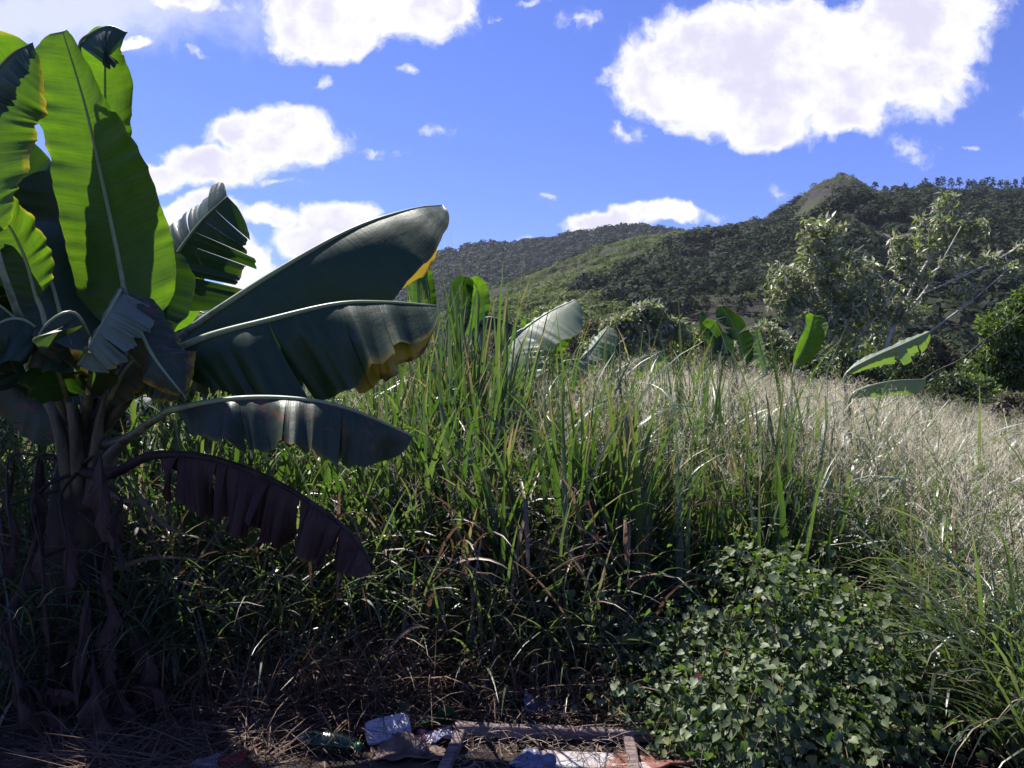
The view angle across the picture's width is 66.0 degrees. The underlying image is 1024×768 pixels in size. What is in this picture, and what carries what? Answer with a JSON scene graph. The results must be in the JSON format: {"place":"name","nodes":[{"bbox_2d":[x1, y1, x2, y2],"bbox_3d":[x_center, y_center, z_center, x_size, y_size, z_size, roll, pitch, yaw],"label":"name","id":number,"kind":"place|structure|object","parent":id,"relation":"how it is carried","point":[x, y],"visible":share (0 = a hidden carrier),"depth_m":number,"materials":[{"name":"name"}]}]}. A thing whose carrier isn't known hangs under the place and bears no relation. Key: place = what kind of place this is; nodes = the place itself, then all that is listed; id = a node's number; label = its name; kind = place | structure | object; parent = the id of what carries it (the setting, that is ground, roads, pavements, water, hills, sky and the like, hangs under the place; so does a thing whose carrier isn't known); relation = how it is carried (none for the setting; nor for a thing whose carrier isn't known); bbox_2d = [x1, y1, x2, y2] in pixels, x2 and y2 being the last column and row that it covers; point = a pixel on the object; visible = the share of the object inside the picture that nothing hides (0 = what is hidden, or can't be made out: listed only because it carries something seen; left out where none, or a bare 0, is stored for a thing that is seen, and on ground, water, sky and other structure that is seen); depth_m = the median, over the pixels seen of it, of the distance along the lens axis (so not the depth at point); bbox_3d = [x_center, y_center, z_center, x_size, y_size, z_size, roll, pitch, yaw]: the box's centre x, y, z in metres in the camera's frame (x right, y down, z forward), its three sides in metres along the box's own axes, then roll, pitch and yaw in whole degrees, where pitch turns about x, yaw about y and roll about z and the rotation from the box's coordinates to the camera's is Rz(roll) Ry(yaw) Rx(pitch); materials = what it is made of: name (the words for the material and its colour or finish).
{"place":"outdoors","nodes":[
{"label":"outdoors","id":0,"kind":"place"},
{"bbox_2d":[0,345,1023,767],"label":"grass field","id":1,"kind":"structure","parent":0,"point":[26,473],"depth_m":4.41,"materials":[{"name":"green plant"}]},
{"bbox_2d":[0,342,1023,679],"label":"grass seed heads","id":2,"kind":"object","parent":1,"relation":"attached to","point":[884,414],"depth_m":5.36,"materials":[{"name":"beige plant"}]},
{"bbox_2d":[760,188,1023,404],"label":"flowering tree","id":3,"kind":"object","parent":1,"relation":"on","point":[828,283],"visible":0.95,"depth_m":17.08,"materials":[{"name":"green plant"}]},
{"bbox_2d":[923,282,1023,406],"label":"leafy tree","id":4,"kind":"object","parent":1,"relation":"on","point":[1003,359],"visible":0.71,"depth_m":15.33,"materials":[{"name":"green plant"}]},
{"bbox_2d":[0,435,1023,767],"bbox_3d":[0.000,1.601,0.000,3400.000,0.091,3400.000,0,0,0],"label":"ground","id":5,"kind":"structure","parent":0,"point":[310,761],"depth_m":3.42,"materials":[{"name":"soil"}]},
{"bbox_2d":[0,286,54,445],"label":"banana plant","id":6,"kind":"object","parent":5,"relation":"on","point":[24,410],"visible":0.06,"depth_m":4.58,"materials":[{"name":"green plant"}]},
{"bbox_2d":[0,405,153,517],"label":"banana plant","id":7,"kind":"object","parent":5,"relation":"on","point":[16,436],"depth_m":6.33,"materials":[{"name":"green plant"}]},
{"bbox_2d":[111,309,216,462],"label":"banana plant","id":8,"kind":"object","parent":5,"relation":"on","point":[199,388],"depth_m":5.20,"materials":[{"name":"green plant"}]},
{"bbox_2d":[109,490,246,685],"bbox_3d":[-1.656,1.070,3.880,0.708,1.099,0.040,0,0,0],"label":"dry grass tuft","id":9,"kind":"object","parent":5,"relation":"on","point":[149,509],"visible":0.56,"depth_m":3.90,"materials":[{"name":"brown plant"}]},
{"bbox_2d":[190,749,248,767],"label":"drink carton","id":10,"kind":"object","parent":5,"relation":"on","point":[235,757],"visible":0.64,"depth_m":3.24,"materials":[{"name":"cardboard"}]},
{"bbox_2d":[0,25,448,747],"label":"banana plant","id":11,"kind":"object","parent":5,"relation":"on","point":[106,269],"visible":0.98,"depth_m":3.68,"materials":[{"name":"green plant"}]},
{"bbox_2d":[129,383,340,453],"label":"banana plant","id":12,"kind":"object","parent":5,"relation":"on","point":[146,400],"visible":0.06,"depth_m":6.30,"materials":[{"name":"green plant"}]},
{"bbox_2d":[298,728,362,756],"bbox_3d":[-0.778,1.544,3.386,0.278,0.112,0.111,0,0,13],"label":"plastic bottle","id":13,"kind":"object","parent":5,"relation":"on","point":[320,741],"visible":0.92,"depth_m":3.35,"materials":[{"name":"green plastic"}]},
{"bbox_2d":[0,664,706,767],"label":"straw","id":14,"kind":"object","parent":5,"relation":"on","point":[162,762],"visible":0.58,"depth_m":3.44,"materials":[{"name":"brown plant"}]},
{"bbox_2d":[0,481,731,748],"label":"edge grass","id":15,"kind":"structure","parent":5,"relation":"on","point":[162,624],"depth_m":3.93,"materials":[{"name":"green plant"}]},
{"bbox_2d":[297,421,435,496],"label":"cane clump","id":16,"kind":"object","parent":5,"relation":"on","point":[355,473],"depth_m":5.23,"materials":[{"name":"green plant"}]},
{"bbox_2d":[26,568,717,765],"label":"dead grass","id":17,"kind":"structure","parent":5,"relation":"on","point":[301,678],"depth_m":3.73,"materials":[{"name":"brown plant"}]},
{"bbox_2d":[28,441,738,692],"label":"withered blades","id":18,"kind":"object","parent":5,"relation":"on","point":[577,561],"visible":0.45,"depth_m":4.06,"materials":[{"name":"plant"}]},
{"bbox_2d":[364,713,410,744],"bbox_3d":[-0.553,1.533,3.504,0.202,0.082,0.125,0,0,-15],"label":"foam tray","id":19,"kind":"object","parent":5,"relation":"on","point":[392,722],"visible":0.8,"depth_m":3.51,"materials":[{"name":"plastic"}]},
{"bbox_2d":[369,732,445,760],"bbox_3d":[-0.425,1.555,3.353,0.353,0.074,0.180,0,0,0],"label":"cardboard scrap","id":20,"kind":"object","parent":5,"relation":"on","point":[413,748],"visible":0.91,"depth_m":3.38,"materials":[{"name":"cardboard"}]},
{"bbox_2d":[398,698,456,732],"bbox_3d":[-0.391,1.515,3.613,0.282,0.154,0.217,0,0,0],"label":"plastic bag","id":21,"kind":"object","parent":5,"relation":"on","point":[447,709],"visible":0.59,"depth_m":3.60,"materials":[{"name":"green plastic"}]},
{"bbox_2d":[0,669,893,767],"bbox_3d":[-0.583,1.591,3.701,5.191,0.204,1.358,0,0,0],"label":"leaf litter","id":22,"kind":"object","parent":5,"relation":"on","point":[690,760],"visible":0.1,"depth_m":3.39,"materials":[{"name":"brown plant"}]},
{"bbox_2d":[407,268,489,372],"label":"banana plant","id":23,"kind":"object","parent":5,"relation":"on","point":[467,285],"visible":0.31,"depth_m":7.35,"materials":[{"name":"green plant"}]},
{"bbox_2d":[412,334,490,381],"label":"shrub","id":24,"kind":"object","parent":5,"relation":"on","point":[471,348],"visible":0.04,"depth_m":21.80,"materials":[{"name":"green plant"}]},
{"bbox_2d":[49,297,880,642],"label":"cane grass","id":25,"kind":"structure","parent":5,"relation":"on","point":[403,459],"depth_m":4.71,"materials":[{"name":"green plant"}]},
{"bbox_2d":[411,568,535,701],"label":"dry grass tuft","id":26,"kind":"object","parent":5,"relation":"on","point":[472,608],"visible":0.27,"depth_m":4.00,"materials":[{"name":"plant"}]},
{"bbox_2d":[372,363,578,671],"bbox_3d":[-0.234,0.727,4.542,1.196,1.754,1.409,0,0,14],"label":"cane clump","id":27,"kind":"object","parent":5,"relation":"on","point":[471,496],"visible":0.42,"depth_m":4.38,"materials":[{"name":"green plant"}]},
{"bbox_2d":[360,235,596,500],"bbox_3d":[-0.421,0.327,5.688,1.649,2.552,1.501,0,0,-26],"label":"cane clump","id":28,"kind":"object","parent":5,"relation":"on","point":[459,340],"visible":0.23,"depth_m":5.44,"materials":[{"name":"green plant"}]},
{"bbox_2d":[501,589,525,654],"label":"dry grass tuft","id":29,"kind":"object","parent":5,"relation":"on","point":[509,590],"visible":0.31,"depth_m":4.17,"materials":[{"name":"beige plant"}]},
{"bbox_2d":[486,315,542,390],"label":"shrub","id":30,"kind":"object","parent":5,"relation":"on","point":[512,321],"visible":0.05,"depth_m":23.99,"materials":[{"name":"green plant"}]},
{"bbox_2d":[471,299,583,412],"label":"banana plant","id":31,"kind":"object","parent":5,"relation":"on","point":[570,316],"visible":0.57,"depth_m":6.80,"materials":[{"name":"green plant"}]},
{"bbox_2d":[421,721,656,767],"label":"wooden frame","id":32,"kind":"object","parent":5,"relation":"on","point":[455,746],"visible":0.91,"depth_m":3.48,"materials":[{"name":"wood"}]},
{"bbox_2d":[416,726,454,743],"bbox_3d":[-0.329,1.555,3.481,0.240,0.074,0.154,0,0,0],"label":"plastic wrapper","id":33,"kind":"object","parent":32,"relation":"on","point":[438,733],"visible":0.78,"depth_m":3.48,"materials":[{"name":"silver plastic"}]},
{"bbox_2d":[507,748,556,767],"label":"plastic bag","id":34,"kind":"object","parent":32,"relation":"on","point":[537,758],"visible":0.94,"depth_m":3.24,"materials":[{"name":"plastic"}]},
{"bbox_2d":[523,690,554,712],"bbox_3d":[0.134,1.545,3.817,0.162,0.094,0.131,0,0,0],"label":"plastic wrapper","id":35,"kind":"object","parent":5,"relation":"on","point":[534,704],"visible":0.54,"depth_m":3.81,"materials":[{"name":"plastic"}]},
{"bbox_2d":[515,302,583,391],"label":"shrub","id":36,"kind":"object","parent":5,"relation":"on","point":[541,309],"visible":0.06,"depth_m":25.89,"materials":[{"name":"green plant"}]},
{"bbox_2d":[414,356,711,660],"bbox_3d":[0.210,0.714,4.673,1.684,1.777,1.793,0,0,0],"label":"cane clump","id":37,"kind":"object","parent":5,"relation":"on","point":[545,504],"visible":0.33,"depth_m":4.35,"materials":[{"name":"green plant"}]},
{"bbox_2d":[561,312,617,403],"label":"shrub","id":38,"kind":"object","parent":5,"relation":"on","point":[593,327],"visible":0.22,"depth_m":27.92,"materials":[{"name":"green plant"}]},
{"bbox_2d":[174,355,1016,416],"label":"valley scrub","id":39,"kind":"object","parent":5,"relation":"on","point":[669,367],"depth_m":33.23,"materials":[{"name":"green plant"}]},
{"bbox_2d":[171,491,1022,761],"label":"broadleaf weeds","id":40,"kind":"object","parent":5,"relation":"on","point":[602,562],"visible":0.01,"depth_m":4.37,"materials":[{"name":"green plant"}]},
{"bbox_2d":[509,750,688,767],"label":"paint board","id":41,"kind":"object","parent":5,"relation":"on","point":[644,762],"visible":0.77,"depth_m":3.28,"materials":[{"name":"white wood"}]},
{"bbox_2d":[561,325,664,404],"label":"banana plant","id":42,"kind":"object","parent":5,"relation":"on","point":[595,344],"visible":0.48,"depth_m":7.53,"materials":[{"name":"green plant"}]},
{"bbox_2d":[527,370,720,648],"bbox_3d":[0.655,0.752,4.629,1.145,1.700,1.107,0,0,0],"label":"cane clump","id":43,"kind":"object","parent":5,"relation":"on","point":[618,484],"visible":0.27,"depth_m":4.46,"materials":[{"name":"green plant"}]},
{"bbox_2d":[579,296,699,380],"bbox_3d":[3.837,-1.145,23.979,3.769,3.162,1.441,0,0,0],"label":"leafy tree","id":44,"kind":"object","parent":5,"relation":"on","point":[648,315],"visible":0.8,"depth_m":23.81,"materials":[{"name":"green plant"}]},
{"bbox_2d":[657,322,713,391],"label":"shrub","id":45,"kind":"object","parent":5,"relation":"on","point":[704,340],"visible":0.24,"depth_m":24.91,"materials":[{"name":"green plant"}]},
{"bbox_2d":[647,420,736,629],"bbox_3d":[0.936,0.909,5.117,1.133,1.388,1.009,0,0,0],"label":"cane clump","id":46,"kind":"object","parent":5,"relation":"on","point":[669,491],"visible":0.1,"depth_m":4.86,"materials":[{"name":"green plant"}]},
{"bbox_2d":[682,343,757,404],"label":"shrub","id":47,"kind":"object","parent":5,"relation":"on","point":[738,358],"visible":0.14,"depth_m":18.91,"materials":[{"name":"green plant"}]},
{"bbox_2d":[699,304,768,419],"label":"banana plant","id":48,"kind":"object","parent":5,"relation":"on","point":[736,325],"visible":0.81,"depth_m":8.96,"materials":[{"name":"green plant"}]},
{"bbox_2d":[654,413,855,648],"bbox_3d":[1.457,0.894,4.779,1.273,1.417,1.198,0,0,0],"label":"cane clump","id":49,"kind":"object","parent":5,"relation":"on","point":[779,535],"visible":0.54,"depth_m":4.63,"materials":[{"name":"green plant"}]},
{"bbox_2d":[734,318,796,424],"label":"shrub","id":50,"kind":"object","parent":5,"relation":"on","point":[775,332],"visible":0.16,"depth_m":19.79,"materials":[{"name":"green plant"}]},
{"bbox_2d":[685,374,852,583],"bbox_3d":[1.581,0.760,4.978,1.006,1.688,0.709,0,0,0],"label":"cane clump","id":51,"kind":"object","parent":5,"relation":"on","point":[787,450],"visible":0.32,"depth_m":4.93,"materials":[{"name":"green plant"}]},
{"bbox_2d":[538,524,1019,767],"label":"creeper bush","id":52,"kind":"object","parent":5,"relation":"on","point":[819,693],"visible":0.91,"depth_m":3.50,"materials":[{"name":"green plant"}]},
{"bbox_2d":[754,342,830,418],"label":"shrub","id":53,"kind":"object","parent":5,"relation":"on","point":[809,364],"visible":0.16,"depth_m":16.43,"materials":[{"name":"green plant"}]},
{"bbox_2d":[789,313,827,439],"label":"banana plant","id":54,"kind":"object","parent":5,"relation":"on","point":[810,341],"visible":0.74,"depth_m":6.18,"materials":[{"name":"green plant"}]},
{"bbox_2d":[796,346,890,417],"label":"shrub","id":55,"kind":"object","parent":5,"relation":"on","point":[848,361],"visible":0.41,"depth_m":15.40,"materials":[{"name":"green plant"}]},
{"bbox_2d":[838,333,906,404],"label":"shrub","id":56,"kind":"object","parent":5,"relation":"on","point":[865,351],"visible":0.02,"depth_m":17.91,"materials":[{"name":"green plant"}]},
{"bbox_2d":[842,378,925,505],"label":"banana plant","id":57,"kind":"object","parent":5,"relation":"on","point":[908,386],"visible":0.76,"depth_m":6.40,"materials":[{"name":"green plant"}]},
{"bbox_2d":[840,331,929,483],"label":"banana plant","id":58,"kind":"object","parent":5,"relation":"on","point":[905,349],"visible":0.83,"depth_m":8.02,"materials":[{"name":"green plant"}]},
{"bbox_2d":[766,462,1023,767],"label":"undergrowth","id":59,"kind":"object","parent":5,"relation":"on","point":[1009,648],"visible":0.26,"depth_m":3.54,"materials":[{"name":"green plant"}]},
{"bbox_2d":[860,350,948,451],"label":"shrub","id":60,"kind":"object","parent":5,"relation":"on","point":[910,368],"visible":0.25,"depth_m":14.87,"materials":[{"name":"green plant"}]},
{"bbox_2d":[895,332,970,406],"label":"shrub","id":61,"kind":"object","parent":5,"relation":"on","point":[941,352],"visible":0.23,"depth_m":16.79,"materials":[{"name":"green plant"}]},
{"bbox_2d":[906,367,1000,447],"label":"shrub","id":62,"kind":"object","parent":5,"relation":"on","point":[956,382],"visible":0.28,"depth_m":12.88,"materials":[{"name":"green plant"}]},
{"bbox_2d":[947,370,1006,408],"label":"shrub","id":63,"kind":"object","parent":5,"relation":"on","point":[986,381],"visible":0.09,"depth_m":13.50,"materials":[{"name":"green plant"}]},
{"bbox_2d":[968,388,1023,459],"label":"shrub","id":64,"kind":"object","parent":5,"relation":"on","point":[1005,399],"visible":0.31,"depth_m":12.40,"materials":[{"name":"green plant"}]},
{"bbox_2d":[0,0,1023,288],"label":"sky","id":65,"kind":"structure","parent":0,"point":[319,120],"materials":[{"name":"blue"}]},
{"bbox_2d":[428,176,1023,365],"bbox_3d":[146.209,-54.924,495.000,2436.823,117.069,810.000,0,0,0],"label":"hill","id":66,"kind":"structure","parent":0,"point":[748,314],"depth_m":206.65,"materials":[{"name":"green plant"}]},
{"bbox_2d":[434,173,1017,371],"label":"hillside scrub","id":67,"kind":"object","parent":66,"relation":"on","point":[534,296],"visible":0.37,"depth_m":254.92,"materials":[{"name":"green plant"}]},
{"bbox_2d":[436,172,1023,370],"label":"hillside wood","id":68,"kind":"object","parent":66,"relation":"on","point":[997,210],"visible":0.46,"depth_m":225.01,"materials":[{"name":"green plant"}]},
{"bbox_2d":[870,181,878,188],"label":"pine tree","id":69,"kind":"object","parent":66,"relation":"on","point":[876,183],"visible":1,"depth_m":426.64,"materials":[{"name":"green plant"}]},
{"bbox_2d":[935,177,941,185],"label":"pine tree","id":70,"kind":"object","parent":66,"relation":"on","point":[937,180],"visible":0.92,"depth_m":423.65,"materials":[{"name":"green plant"}]},
{"bbox_2d":[939,176,947,187],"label":"pine tree","id":71,"kind":"object","parent":66,"relation":"on","point":[943,179],"visible":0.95,"depth_m":423.05,"materials":[{"name":"green plant"}]},
{"bbox_2d":[947,178,954,187],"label":"pine tree","id":72,"kind":"object","parent":66,"relation":"on","point":[951,180],"visible":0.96,"depth_m":423.35,"materials":[{"name":"green plant"}]},
{"bbox_2d":[955,177,963,188],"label":"pine tree","id":73,"kind":"object","parent":66,"relation":"on","point":[959,181],"visible":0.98,"depth_m":422.47,"materials":[{"name":"green plant"}]},
{"bbox_2d":[964,179,971,189],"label":"pine tree","id":74,"kind":"object","parent":66,"relation":"on","point":[968,183],"visible":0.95,"depth_m":422.18,"materials":[{"name":"green plant"}]},
{"bbox_2d":[984,176,990,185],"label":"pine tree","id":75,"kind":"object","parent":66,"relation":"on","point":[987,182],"visible":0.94,"depth_m":421.51,"materials":[{"name":"green plant"}]},
{"bbox_2d":[989,177,995,185],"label":"pine tree","id":76,"kind":"object","parent":66,"relation":"on","point":[993,182],"visible":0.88,"depth_m":421.42,"materials":[{"name":"green plant"}]},
{"bbox_2d":[997,179,1005,187],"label":"pine tree","id":77,"kind":"object","parent":66,"relation":"on","point":[1001,183],"visible":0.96,"depth_m":420.68,"materials":[{"name":"green plant"}]},
{"bbox_2d":[1004,180,1011,187],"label":"pine tree","id":78,"kind":"object","parent":66,"relation":"on","point":[1007,184],"visible":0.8,"depth_m":420.31,"materials":[{"name":"green plant"}]},
{"bbox_2d":[1011,179,1018,187],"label":"pine tree","id":79,"kind":"object","parent":66,"relation":"on","point":[1014,183],"visible":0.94,"depth_m":420.18,"materials":[{"name":"green plant"}]},
{"bbox_3d":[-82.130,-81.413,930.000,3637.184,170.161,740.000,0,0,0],"label":"far hill","id":80,"kind":"structure","parent":0,"visible":0},
{"bbox_2d":[393,222,700,302],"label":"ridge wood","id":81,"kind":"object","parent":80,"relation":"on","point":[492,257],"visible":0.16,"depth_m":814.65,"materials":[{"name":"green plant"}]}
]}

